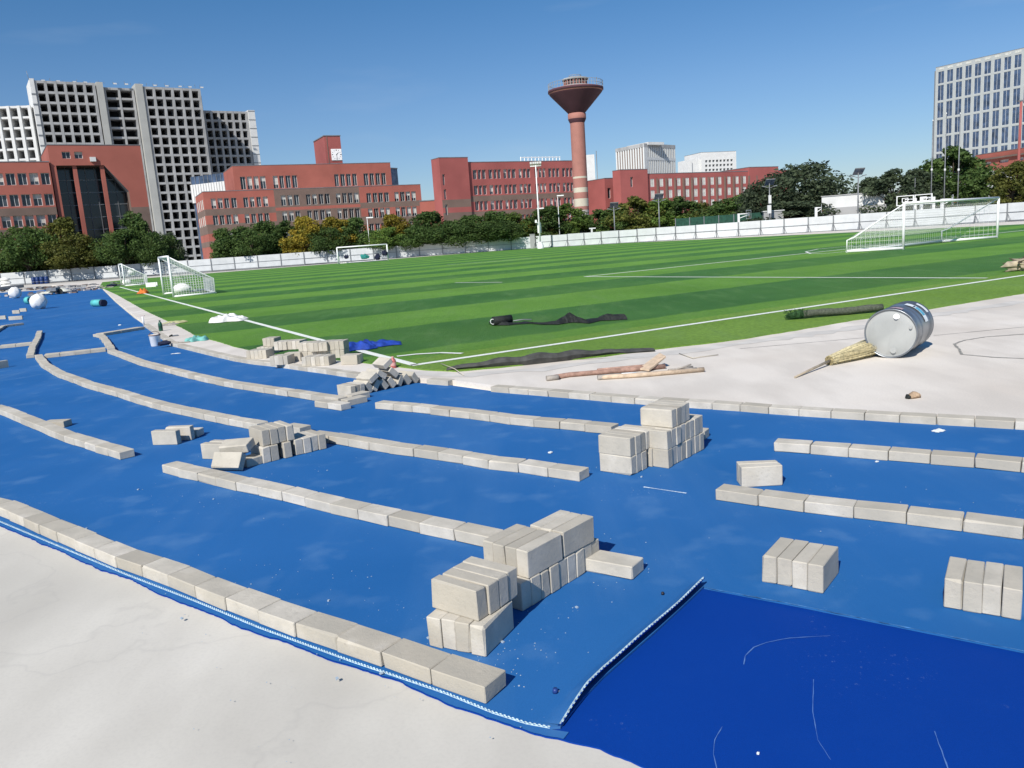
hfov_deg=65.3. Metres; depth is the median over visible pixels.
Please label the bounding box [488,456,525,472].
brick
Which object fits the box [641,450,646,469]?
brick
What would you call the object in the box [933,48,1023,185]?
office tower
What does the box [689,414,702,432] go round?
brick
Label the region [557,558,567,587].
brick
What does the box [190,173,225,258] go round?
office block
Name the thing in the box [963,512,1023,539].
brick
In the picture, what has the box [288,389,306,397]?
brick
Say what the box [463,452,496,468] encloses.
brick
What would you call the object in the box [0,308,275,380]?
distant bricks
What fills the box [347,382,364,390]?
brick
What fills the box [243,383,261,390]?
brick
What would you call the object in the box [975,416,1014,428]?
kerb block
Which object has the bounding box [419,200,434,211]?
link building
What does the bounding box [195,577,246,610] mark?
brick
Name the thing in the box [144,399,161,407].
brick
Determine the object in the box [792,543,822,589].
brick
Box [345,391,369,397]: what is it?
brick
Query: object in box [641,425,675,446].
brick
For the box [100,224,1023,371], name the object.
grass field
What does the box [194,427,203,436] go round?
brick
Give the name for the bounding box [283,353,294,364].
brick
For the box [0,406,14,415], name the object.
brick
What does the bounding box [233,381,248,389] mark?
brick
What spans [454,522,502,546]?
brick
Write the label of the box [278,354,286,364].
brick
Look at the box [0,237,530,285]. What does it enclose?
hoarding wall
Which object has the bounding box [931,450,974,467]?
brick
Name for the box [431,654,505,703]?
brick
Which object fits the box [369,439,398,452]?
brick
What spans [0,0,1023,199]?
sky
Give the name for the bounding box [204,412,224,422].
brick
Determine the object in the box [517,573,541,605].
brick
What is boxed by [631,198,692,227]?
tree
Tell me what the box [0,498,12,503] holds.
brick
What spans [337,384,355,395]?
brick
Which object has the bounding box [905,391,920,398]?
concrete fragment
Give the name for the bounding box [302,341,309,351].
brick
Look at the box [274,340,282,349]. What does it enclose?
brick
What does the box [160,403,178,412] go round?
brick
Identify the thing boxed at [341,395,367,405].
brick
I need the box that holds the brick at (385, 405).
[375,400,398,409]
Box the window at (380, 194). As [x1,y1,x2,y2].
[378,193,382,201]
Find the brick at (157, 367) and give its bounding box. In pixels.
[155,364,166,370]
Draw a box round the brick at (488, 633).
[470,600,513,656]
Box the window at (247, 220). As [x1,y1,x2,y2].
[244,214,249,222]
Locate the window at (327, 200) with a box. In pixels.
[325,194,329,203]
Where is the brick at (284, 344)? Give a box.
[282,340,286,349]
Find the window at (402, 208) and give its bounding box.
[401,207,405,216]
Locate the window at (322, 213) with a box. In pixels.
[320,210,324,219]
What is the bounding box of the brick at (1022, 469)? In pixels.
[1021,457,1023,472]
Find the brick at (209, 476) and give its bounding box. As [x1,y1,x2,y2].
[197,469,229,485]
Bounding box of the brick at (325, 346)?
[322,340,330,350]
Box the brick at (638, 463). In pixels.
[636,453,641,472]
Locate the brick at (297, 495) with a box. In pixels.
[282,487,318,506]
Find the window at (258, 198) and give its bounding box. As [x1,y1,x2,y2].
[256,197,261,206]
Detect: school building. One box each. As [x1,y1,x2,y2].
[0,144,152,272]
[195,135,421,258]
[431,156,573,223]
[612,166,786,212]
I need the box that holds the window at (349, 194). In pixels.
[348,193,352,202]
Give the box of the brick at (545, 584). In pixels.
[540,569,549,598]
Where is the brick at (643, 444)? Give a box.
[610,428,645,451]
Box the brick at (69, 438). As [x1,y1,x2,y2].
[64,433,85,444]
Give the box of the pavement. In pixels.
[52,221,1023,427]
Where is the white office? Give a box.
[678,151,735,172]
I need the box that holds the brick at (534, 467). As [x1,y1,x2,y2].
[518,459,556,476]
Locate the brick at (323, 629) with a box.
[296,612,357,650]
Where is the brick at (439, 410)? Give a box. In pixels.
[430,405,456,416]
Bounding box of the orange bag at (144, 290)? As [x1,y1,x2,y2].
[137,288,148,293]
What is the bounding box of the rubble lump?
[1001,256,1023,271]
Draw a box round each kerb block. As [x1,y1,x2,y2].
[214,352,224,357]
[219,353,230,358]
[224,354,235,359]
[229,356,240,360]
[234,357,246,361]
[241,358,249,363]
[247,359,259,364]
[255,360,269,365]
[264,361,272,366]
[281,363,295,368]
[289,364,301,369]
[298,366,311,371]
[307,366,322,372]
[317,367,333,373]
[327,369,340,375]
[336,370,352,376]
[346,371,360,377]
[427,377,453,385]
[491,385,513,392]
[509,386,533,394]
[528,387,551,396]
[548,389,574,397]
[568,390,595,399]
[590,392,615,401]
[611,394,638,403]
[635,396,663,404]
[660,397,688,401]
[685,399,716,408]
[712,400,743,410]
[740,402,771,413]
[769,404,802,415]
[799,406,833,417]
[831,408,866,419]
[865,410,901,422]
[900,412,936,424]
[937,414,974,426]
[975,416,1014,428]
[1015,418,1023,429]
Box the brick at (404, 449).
[389,442,421,456]
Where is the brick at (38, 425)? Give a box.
[33,421,53,431]
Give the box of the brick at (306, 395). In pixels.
[299,391,319,399]
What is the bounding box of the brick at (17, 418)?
[14,414,31,422]
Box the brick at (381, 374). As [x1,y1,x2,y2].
[366,368,386,378]
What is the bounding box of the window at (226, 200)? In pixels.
[224,198,229,207]
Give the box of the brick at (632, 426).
[622,424,654,428]
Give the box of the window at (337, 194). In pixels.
[336,193,340,202]
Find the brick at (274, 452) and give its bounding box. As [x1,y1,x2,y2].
[268,444,279,460]
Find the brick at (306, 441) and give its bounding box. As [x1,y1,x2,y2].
[294,433,311,452]
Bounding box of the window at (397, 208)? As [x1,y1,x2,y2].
[395,207,399,216]
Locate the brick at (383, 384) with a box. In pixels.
[377,378,388,388]
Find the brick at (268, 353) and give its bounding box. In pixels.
[262,348,273,358]
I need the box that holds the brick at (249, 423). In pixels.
[243,419,267,428]
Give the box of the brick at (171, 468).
[162,461,192,476]
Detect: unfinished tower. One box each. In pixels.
[0,105,41,160]
[26,71,211,259]
[203,110,260,173]
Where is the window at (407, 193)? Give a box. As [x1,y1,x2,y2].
[405,192,409,200]
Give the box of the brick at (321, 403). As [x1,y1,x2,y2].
[315,399,336,408]
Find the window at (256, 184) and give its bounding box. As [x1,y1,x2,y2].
[253,176,258,188]
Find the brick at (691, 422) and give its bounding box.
[688,419,693,437]
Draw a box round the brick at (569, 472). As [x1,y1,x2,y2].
[548,463,588,481]
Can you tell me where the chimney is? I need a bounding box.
[1017,100,1023,175]
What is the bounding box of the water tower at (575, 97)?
[548,74,602,232]
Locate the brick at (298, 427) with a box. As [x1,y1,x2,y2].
[291,423,310,432]
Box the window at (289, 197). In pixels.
[287,195,292,204]
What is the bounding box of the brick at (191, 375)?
[188,372,200,379]
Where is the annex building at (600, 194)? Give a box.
[588,178,613,222]
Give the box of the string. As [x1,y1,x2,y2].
[679,353,717,358]
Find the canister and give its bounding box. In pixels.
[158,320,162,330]
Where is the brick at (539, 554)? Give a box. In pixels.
[516,531,562,577]
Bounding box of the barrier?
[145,282,157,286]
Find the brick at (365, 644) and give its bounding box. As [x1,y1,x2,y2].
[337,624,400,666]
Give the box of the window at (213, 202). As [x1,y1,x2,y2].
[211,199,216,208]
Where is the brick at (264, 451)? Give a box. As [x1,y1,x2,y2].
[250,444,270,462]
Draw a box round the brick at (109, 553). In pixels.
[94,541,136,567]
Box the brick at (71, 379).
[68,376,81,382]
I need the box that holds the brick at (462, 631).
[455,616,473,652]
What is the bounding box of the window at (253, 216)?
[251,214,256,222]
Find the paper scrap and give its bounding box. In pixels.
[931,428,944,432]
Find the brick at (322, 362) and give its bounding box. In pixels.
[319,354,328,365]
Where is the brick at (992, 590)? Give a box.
[982,562,1003,615]
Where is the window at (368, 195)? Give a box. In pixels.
[366,193,370,202]
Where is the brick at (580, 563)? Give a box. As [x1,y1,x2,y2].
[574,548,584,577]
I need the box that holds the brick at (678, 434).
[675,425,680,444]
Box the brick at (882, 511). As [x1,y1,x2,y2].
[854,500,908,523]
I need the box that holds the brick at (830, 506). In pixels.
[804,495,856,517]
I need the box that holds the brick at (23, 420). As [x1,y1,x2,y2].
[20,416,37,426]
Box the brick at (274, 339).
[270,336,280,345]
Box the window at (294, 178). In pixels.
[292,175,297,187]
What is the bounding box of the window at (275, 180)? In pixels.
[273,176,278,187]
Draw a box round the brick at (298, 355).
[284,352,301,360]
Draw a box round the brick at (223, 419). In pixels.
[216,414,239,424]
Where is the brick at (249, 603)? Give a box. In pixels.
[226,588,280,622]
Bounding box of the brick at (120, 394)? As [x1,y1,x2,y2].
[117,390,132,398]
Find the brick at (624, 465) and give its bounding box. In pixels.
[599,453,635,474]
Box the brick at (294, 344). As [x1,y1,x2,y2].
[291,339,300,348]
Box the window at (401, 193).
[400,192,404,200]
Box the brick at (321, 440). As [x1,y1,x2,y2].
[305,430,326,449]
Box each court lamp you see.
[607,202,619,230]
[651,193,665,226]
[762,179,776,219]
[850,168,866,213]
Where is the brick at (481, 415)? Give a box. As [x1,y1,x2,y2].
[469,409,497,421]
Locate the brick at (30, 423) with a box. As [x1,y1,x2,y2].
[27,418,44,428]
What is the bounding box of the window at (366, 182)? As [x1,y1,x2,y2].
[363,173,368,184]
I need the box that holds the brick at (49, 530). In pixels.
[39,519,77,541]
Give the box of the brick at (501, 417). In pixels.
[490,412,516,424]
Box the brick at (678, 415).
[645,404,680,425]
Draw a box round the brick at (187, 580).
[168,567,216,597]
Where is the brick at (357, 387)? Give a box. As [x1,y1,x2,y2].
[343,383,359,391]
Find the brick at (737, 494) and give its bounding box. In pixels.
[716,484,763,505]
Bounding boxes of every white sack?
[122,279,130,284]
[173,283,190,292]
[209,313,246,322]
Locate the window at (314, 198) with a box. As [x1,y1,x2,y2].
[312,194,316,203]
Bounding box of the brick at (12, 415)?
[9,411,26,420]
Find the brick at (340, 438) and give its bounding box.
[329,433,358,445]
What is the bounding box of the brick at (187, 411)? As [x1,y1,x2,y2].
[181,407,201,416]
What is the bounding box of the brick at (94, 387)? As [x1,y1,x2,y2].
[92,384,106,391]
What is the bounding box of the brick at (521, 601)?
[512,576,531,610]
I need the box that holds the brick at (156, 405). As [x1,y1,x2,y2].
[152,401,169,409]
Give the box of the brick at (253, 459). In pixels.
[244,453,262,467]
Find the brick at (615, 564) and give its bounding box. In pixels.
[586,550,643,578]
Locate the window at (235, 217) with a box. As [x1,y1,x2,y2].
[233,214,238,223]
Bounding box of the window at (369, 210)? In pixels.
[368,208,372,216]
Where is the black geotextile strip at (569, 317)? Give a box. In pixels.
[489,312,626,324]
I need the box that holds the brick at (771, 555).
[762,537,793,583]
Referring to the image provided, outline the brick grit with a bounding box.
[86,469,1015,761]
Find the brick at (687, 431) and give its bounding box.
[684,421,689,440]
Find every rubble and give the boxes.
[0,282,115,291]
[0,282,144,297]
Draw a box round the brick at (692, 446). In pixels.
[689,436,694,454]
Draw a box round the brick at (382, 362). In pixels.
[372,357,392,368]
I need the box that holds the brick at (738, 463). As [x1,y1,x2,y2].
[736,460,777,482]
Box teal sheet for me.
[185,335,208,341]
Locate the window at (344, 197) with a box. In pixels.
[342,193,346,202]
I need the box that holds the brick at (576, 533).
[552,514,593,557]
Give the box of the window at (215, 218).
[213,215,218,224]
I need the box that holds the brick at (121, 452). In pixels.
[107,445,134,459]
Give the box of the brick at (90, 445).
[84,439,107,451]
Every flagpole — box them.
[930,120,933,208]
[943,112,946,205]
[957,112,960,206]
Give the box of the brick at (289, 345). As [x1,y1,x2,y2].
[288,339,297,349]
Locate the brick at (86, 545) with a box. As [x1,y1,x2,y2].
[74,534,114,558]
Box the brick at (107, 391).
[104,387,119,394]
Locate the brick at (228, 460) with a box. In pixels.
[211,452,245,469]
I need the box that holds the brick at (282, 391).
[275,388,293,396]
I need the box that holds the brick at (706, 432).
[703,428,708,439]
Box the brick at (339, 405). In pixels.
[327,401,350,410]
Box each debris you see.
[39,291,64,293]
[162,320,187,323]
[162,322,178,325]
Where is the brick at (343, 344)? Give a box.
[339,339,348,349]
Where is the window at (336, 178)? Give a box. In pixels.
[334,174,338,185]
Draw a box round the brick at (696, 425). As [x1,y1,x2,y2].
[690,416,698,435]
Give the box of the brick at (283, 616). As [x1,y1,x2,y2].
[258,600,316,636]
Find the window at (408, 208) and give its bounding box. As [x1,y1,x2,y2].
[407,207,410,215]
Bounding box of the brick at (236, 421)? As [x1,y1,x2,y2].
[229,417,251,427]
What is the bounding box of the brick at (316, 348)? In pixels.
[313,341,321,351]
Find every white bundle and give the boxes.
[8,287,21,298]
[29,293,47,308]
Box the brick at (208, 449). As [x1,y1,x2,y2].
[200,442,222,458]
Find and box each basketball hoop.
[737,210,750,221]
[815,204,821,216]
[896,195,916,209]
[914,193,934,208]
[940,197,952,207]
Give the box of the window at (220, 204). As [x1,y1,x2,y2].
[217,198,222,207]
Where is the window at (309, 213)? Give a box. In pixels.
[307,210,311,217]
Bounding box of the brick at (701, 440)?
[699,432,703,450]
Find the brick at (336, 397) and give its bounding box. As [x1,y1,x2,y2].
[325,395,347,400]
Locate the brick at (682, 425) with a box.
[680,423,684,442]
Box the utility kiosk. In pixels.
[762,210,783,219]
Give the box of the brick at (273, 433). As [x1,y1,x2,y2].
[257,424,278,444]
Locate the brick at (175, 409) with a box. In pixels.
[170,405,189,414]
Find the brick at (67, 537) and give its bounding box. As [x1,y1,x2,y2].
[57,526,96,548]
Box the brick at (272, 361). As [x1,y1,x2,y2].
[270,354,279,364]
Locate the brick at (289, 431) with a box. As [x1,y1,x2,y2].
[273,420,294,440]
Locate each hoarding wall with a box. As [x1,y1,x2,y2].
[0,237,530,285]
[533,202,1023,247]
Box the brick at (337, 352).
[335,350,339,357]
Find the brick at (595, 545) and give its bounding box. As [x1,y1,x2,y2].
[591,538,598,554]
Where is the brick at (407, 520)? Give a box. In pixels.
[389,510,431,532]
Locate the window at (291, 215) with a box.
[289,211,293,220]
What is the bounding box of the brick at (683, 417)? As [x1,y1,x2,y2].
[650,402,685,423]
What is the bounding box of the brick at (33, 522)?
[23,512,59,533]
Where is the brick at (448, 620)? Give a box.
[441,613,460,649]
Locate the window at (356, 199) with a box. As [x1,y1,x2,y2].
[354,192,358,202]
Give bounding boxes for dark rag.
[158,340,170,345]
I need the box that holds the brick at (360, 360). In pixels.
[344,354,361,363]
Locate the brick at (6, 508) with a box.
[0,500,28,519]
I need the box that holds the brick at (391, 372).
[379,367,398,377]
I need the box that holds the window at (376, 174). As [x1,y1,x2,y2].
[375,173,379,184]
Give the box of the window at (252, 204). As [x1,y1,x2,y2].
[250,197,254,206]
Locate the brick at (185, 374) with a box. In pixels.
[182,371,195,377]
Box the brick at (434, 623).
[426,609,448,647]
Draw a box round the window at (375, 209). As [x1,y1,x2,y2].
[374,208,378,217]
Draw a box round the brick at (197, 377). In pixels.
[194,374,208,380]
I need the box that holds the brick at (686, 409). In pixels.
[654,400,689,420]
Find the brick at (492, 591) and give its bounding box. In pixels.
[443,568,499,614]
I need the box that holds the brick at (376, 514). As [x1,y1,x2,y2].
[358,504,401,525]
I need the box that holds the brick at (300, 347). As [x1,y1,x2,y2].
[298,341,306,351]
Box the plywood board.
[640,353,665,370]
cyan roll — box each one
[23,297,29,303]
[90,299,106,306]
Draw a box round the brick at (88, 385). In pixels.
[86,382,99,389]
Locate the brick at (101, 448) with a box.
[95,442,120,455]
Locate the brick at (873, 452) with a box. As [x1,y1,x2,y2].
[849,444,890,460]
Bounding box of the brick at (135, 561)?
[116,549,162,576]
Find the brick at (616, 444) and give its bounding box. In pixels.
[598,433,634,456]
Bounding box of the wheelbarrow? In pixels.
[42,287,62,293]
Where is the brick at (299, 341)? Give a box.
[296,339,306,348]
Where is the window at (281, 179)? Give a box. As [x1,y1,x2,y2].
[279,176,284,187]
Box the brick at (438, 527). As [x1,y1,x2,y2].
[419,516,465,540]
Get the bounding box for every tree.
[0,225,60,271]
[0,250,41,272]
[0,262,20,272]
[19,239,53,270]
[39,216,84,269]
[39,232,110,269]
[88,228,148,265]
[93,235,124,266]
[111,211,159,263]
[126,231,183,265]
[161,232,189,260]
[209,227,241,258]
[212,226,257,257]
[230,229,276,256]
[242,220,288,254]
[272,220,298,239]
[279,215,322,254]
[294,243,306,252]
[306,226,349,254]
[321,216,359,249]
[339,217,370,248]
[350,230,379,260]
[363,227,404,250]
[381,213,410,238]
[390,226,441,250]
[405,211,453,243]
[415,222,468,244]
[440,219,459,242]
[444,214,487,246]
[448,221,494,245]
[474,210,516,238]
[474,220,527,242]
[496,212,535,236]
[519,221,536,246]
[525,205,574,238]
[535,227,569,245]
[543,203,594,234]
[577,209,613,232]
[594,205,640,231]
[601,195,668,229]
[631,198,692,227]
[661,196,708,226]
[682,201,712,217]
[698,199,749,216]
[715,194,758,213]
[730,176,807,218]
[742,200,840,221]
[747,159,857,217]
[800,182,842,208]
[853,176,886,203]
[854,168,936,213]
[894,168,952,210]
[914,145,1003,207]
[922,163,954,194]
[952,168,993,206]
[986,160,1023,204]
[999,176,1023,202]
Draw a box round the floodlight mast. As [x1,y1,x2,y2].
[530,161,543,248]
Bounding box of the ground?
[0,220,1022,767]
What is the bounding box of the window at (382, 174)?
[381,173,385,184]
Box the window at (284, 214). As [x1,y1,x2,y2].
[282,211,287,220]
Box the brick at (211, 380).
[208,377,223,384]
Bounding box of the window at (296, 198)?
[294,195,298,204]
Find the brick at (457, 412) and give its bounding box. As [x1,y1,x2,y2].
[450,407,477,418]
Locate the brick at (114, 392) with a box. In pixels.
[111,389,125,396]
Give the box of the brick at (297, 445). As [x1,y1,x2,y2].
[290,437,303,454]
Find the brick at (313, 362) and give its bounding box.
[310,354,321,365]
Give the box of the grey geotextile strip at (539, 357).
[446,348,654,370]
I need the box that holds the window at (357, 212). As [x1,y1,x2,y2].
[355,208,359,217]
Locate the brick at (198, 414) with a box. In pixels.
[192,409,213,419]
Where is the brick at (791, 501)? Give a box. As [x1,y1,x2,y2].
[758,489,808,511]
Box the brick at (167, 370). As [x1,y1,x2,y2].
[164,367,175,373]
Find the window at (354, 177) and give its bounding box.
[352,174,356,185]
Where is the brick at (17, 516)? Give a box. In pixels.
[8,506,42,526]
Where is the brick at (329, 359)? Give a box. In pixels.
[324,354,335,365]
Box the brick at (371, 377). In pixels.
[356,371,378,382]
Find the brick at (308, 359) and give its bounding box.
[306,354,317,365]
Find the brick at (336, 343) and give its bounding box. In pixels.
[334,339,342,349]
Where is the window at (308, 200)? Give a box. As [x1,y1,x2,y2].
[306,194,310,204]
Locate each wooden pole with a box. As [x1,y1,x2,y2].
[546,364,665,380]
[597,364,643,369]
[597,367,704,379]
[668,366,692,369]
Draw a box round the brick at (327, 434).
[318,430,336,442]
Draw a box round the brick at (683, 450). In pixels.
[679,441,685,460]
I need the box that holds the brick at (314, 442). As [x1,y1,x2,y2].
[298,431,318,451]
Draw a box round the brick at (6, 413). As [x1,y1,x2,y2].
[3,409,19,417]
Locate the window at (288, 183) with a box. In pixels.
[285,175,290,187]
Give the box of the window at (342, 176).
[340,174,344,185]
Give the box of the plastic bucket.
[148,331,160,346]
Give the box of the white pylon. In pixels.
[586,151,597,180]
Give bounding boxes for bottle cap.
[552,687,557,693]
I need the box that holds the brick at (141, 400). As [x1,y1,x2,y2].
[136,397,153,405]
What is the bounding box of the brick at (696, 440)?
[694,434,699,453]
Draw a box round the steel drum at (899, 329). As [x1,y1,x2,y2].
[864,301,933,357]
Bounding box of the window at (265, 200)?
[263,197,267,206]
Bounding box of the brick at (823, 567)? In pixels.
[807,545,838,592]
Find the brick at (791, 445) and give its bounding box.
[774,438,812,453]
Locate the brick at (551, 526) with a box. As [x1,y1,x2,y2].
[540,512,580,531]
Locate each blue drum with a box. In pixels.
[35,277,39,283]
[39,277,44,283]
[44,276,49,283]
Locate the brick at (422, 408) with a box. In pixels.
[412,403,438,413]
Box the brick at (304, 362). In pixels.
[301,355,310,365]
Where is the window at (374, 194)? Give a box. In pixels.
[373,193,376,201]
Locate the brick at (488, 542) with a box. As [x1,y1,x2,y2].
[483,524,526,561]
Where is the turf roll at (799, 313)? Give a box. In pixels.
[783,304,883,318]
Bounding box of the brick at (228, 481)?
[215,473,249,490]
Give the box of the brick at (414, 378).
[399,371,418,382]
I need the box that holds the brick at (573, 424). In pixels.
[560,418,591,431]
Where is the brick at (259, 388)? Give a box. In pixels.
[253,385,270,392]
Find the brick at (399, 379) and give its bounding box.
[392,374,403,385]
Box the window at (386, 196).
[384,192,388,201]
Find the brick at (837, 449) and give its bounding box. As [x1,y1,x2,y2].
[810,441,850,456]
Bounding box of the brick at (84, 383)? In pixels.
[81,381,92,387]
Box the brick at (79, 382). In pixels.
[77,379,90,385]
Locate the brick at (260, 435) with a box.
[248,425,270,446]
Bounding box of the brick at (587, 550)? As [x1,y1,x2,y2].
[583,543,591,570]
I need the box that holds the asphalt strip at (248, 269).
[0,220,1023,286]
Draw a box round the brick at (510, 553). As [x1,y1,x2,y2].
[505,529,548,574]
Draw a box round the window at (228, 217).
[226,215,231,223]
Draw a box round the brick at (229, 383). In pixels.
[224,380,240,387]
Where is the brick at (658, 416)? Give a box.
[640,406,675,427]
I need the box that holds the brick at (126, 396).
[123,392,139,400]
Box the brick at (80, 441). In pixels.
[74,436,96,447]
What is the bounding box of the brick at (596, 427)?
[585,421,617,432]
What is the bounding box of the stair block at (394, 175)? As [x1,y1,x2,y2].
[391,168,398,184]
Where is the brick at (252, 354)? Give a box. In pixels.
[250,348,260,358]
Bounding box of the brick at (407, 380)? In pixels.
[399,373,411,384]
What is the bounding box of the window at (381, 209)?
[380,208,383,217]
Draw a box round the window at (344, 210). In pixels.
[343,209,347,218]
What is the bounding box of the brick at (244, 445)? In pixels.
[219,437,254,452]
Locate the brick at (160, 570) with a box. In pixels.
[142,557,189,586]
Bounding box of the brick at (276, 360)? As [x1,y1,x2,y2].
[274,354,283,364]
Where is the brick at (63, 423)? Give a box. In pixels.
[47,419,71,427]
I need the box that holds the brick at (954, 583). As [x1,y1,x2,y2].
[944,556,966,609]
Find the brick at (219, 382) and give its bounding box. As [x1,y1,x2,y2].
[215,378,229,386]
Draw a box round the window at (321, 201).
[318,194,323,203]
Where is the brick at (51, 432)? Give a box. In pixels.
[47,427,67,437]
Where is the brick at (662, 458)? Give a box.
[653,448,672,467]
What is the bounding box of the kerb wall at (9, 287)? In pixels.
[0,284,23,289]
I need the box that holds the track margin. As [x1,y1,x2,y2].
[0,523,568,738]
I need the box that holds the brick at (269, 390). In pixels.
[264,386,283,394]
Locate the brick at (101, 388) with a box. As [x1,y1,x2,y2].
[98,385,112,392]
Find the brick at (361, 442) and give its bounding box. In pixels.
[348,436,377,449]
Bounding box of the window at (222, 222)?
[219,215,224,224]
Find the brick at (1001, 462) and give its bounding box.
[975,453,1021,471]
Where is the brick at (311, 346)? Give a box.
[309,342,314,351]
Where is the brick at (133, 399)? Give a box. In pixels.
[130,395,146,403]
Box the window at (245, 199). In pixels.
[243,197,248,206]
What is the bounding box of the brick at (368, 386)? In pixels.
[353,380,372,392]
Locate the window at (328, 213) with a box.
[326,209,330,216]
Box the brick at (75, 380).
[73,378,84,384]
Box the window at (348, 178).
[346,174,350,185]
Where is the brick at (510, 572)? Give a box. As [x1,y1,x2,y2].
[463,556,517,600]
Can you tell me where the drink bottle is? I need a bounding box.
[390,356,396,367]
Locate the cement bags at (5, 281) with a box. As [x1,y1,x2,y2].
[0,277,10,286]
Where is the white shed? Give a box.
[818,192,889,216]
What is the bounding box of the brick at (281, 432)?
[265,422,286,442]
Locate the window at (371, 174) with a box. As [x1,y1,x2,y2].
[369,173,373,184]
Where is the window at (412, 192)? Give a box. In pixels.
[411,191,415,200]
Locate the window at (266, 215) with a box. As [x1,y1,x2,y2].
[264,213,268,220]
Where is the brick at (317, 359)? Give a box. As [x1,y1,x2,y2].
[315,354,325,365]
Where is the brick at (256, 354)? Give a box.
[254,348,264,358]
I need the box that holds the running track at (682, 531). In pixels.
[0,287,1023,728]
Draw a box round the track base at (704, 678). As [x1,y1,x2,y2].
[0,525,1023,767]
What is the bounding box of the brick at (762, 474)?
[739,463,781,486]
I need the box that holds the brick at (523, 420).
[510,415,539,426]
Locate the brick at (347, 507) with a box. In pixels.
[330,498,371,518]
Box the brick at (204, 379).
[201,375,214,382]
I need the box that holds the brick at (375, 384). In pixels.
[370,379,380,391]
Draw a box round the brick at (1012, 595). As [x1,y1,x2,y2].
[1001,565,1022,619]
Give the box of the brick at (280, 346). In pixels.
[278,340,285,349]
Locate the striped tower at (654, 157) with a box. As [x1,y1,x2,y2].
[615,142,675,172]
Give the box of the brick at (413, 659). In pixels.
[382,638,450,683]
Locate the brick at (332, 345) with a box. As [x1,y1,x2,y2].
[330,339,338,349]
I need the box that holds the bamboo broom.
[794,339,876,377]
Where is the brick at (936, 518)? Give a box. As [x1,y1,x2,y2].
[907,506,963,530]
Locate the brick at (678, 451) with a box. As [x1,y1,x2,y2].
[676,444,680,462]
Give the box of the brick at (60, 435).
[55,430,74,441]
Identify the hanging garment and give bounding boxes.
[360,254,369,258]
[374,253,380,259]
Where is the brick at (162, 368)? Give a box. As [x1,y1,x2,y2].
[159,366,170,371]
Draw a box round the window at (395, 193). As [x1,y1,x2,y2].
[394,192,398,200]
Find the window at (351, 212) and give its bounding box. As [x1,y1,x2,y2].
[349,208,353,217]
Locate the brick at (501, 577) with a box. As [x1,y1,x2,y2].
[453,562,508,606]
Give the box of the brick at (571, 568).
[565,553,576,582]
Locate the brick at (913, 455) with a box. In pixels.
[889,446,931,463]
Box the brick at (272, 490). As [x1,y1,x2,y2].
[258,482,293,500]
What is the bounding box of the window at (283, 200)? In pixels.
[280,195,285,205]
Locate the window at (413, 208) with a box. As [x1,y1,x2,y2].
[412,206,416,215]
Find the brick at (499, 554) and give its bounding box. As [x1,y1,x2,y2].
[493,527,536,564]
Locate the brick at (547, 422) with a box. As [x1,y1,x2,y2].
[534,417,564,428]
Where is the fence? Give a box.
[675,212,762,226]
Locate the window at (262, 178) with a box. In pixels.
[260,176,265,188]
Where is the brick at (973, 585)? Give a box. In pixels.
[963,560,984,613]
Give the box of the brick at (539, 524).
[530,510,569,529]
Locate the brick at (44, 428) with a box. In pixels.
[40,424,60,434]
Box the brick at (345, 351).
[340,348,349,355]
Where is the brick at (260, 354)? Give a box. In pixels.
[258,348,267,358]
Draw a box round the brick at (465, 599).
[431,574,487,620]
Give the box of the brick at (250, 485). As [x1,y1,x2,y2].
[236,477,271,494]
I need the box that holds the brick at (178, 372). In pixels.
[176,370,188,376]
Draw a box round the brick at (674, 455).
[672,446,676,464]
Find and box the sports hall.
[976,147,1023,195]
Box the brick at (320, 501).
[305,492,343,512]
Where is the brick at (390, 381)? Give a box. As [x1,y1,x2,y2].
[384,376,395,387]
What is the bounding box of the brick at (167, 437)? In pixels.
[151,429,181,444]
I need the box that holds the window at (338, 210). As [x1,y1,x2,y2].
[337,209,341,218]
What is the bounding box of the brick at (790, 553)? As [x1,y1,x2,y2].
[777,539,808,585]
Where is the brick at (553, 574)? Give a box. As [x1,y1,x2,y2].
[547,563,559,592]
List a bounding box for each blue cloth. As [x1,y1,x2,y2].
[349,339,377,350]
[370,339,401,346]
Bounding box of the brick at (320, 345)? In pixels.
[318,340,326,350]
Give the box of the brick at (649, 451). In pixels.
[646,448,652,466]
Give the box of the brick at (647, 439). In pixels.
[615,426,649,449]
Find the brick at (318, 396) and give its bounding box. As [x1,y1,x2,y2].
[311,393,332,400]
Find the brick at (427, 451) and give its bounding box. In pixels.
[414,445,447,459]
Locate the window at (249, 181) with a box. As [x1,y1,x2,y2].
[247,177,252,188]
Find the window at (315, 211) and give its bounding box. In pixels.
[313,210,318,219]
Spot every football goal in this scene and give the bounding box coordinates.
[118,264,147,285]
[158,255,215,297]
[336,244,388,263]
[846,197,999,252]
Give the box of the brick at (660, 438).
[642,428,671,449]
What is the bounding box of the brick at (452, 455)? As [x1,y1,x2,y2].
[438,448,472,463]
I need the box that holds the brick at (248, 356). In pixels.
[246,349,254,358]
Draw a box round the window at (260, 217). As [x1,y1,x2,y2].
[258,213,262,221]
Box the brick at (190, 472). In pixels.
[178,465,210,480]
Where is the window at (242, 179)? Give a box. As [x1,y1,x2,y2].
[240,177,245,188]
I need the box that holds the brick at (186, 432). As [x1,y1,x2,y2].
[165,425,194,439]
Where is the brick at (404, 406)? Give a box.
[393,402,419,411]
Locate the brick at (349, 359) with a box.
[340,354,358,364]
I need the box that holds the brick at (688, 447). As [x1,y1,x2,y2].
[685,439,690,457]
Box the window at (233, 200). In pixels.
[231,198,236,207]
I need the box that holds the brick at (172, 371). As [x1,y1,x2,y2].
[170,368,183,374]
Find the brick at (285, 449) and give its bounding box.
[277,441,291,457]
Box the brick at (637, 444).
[605,430,640,454]

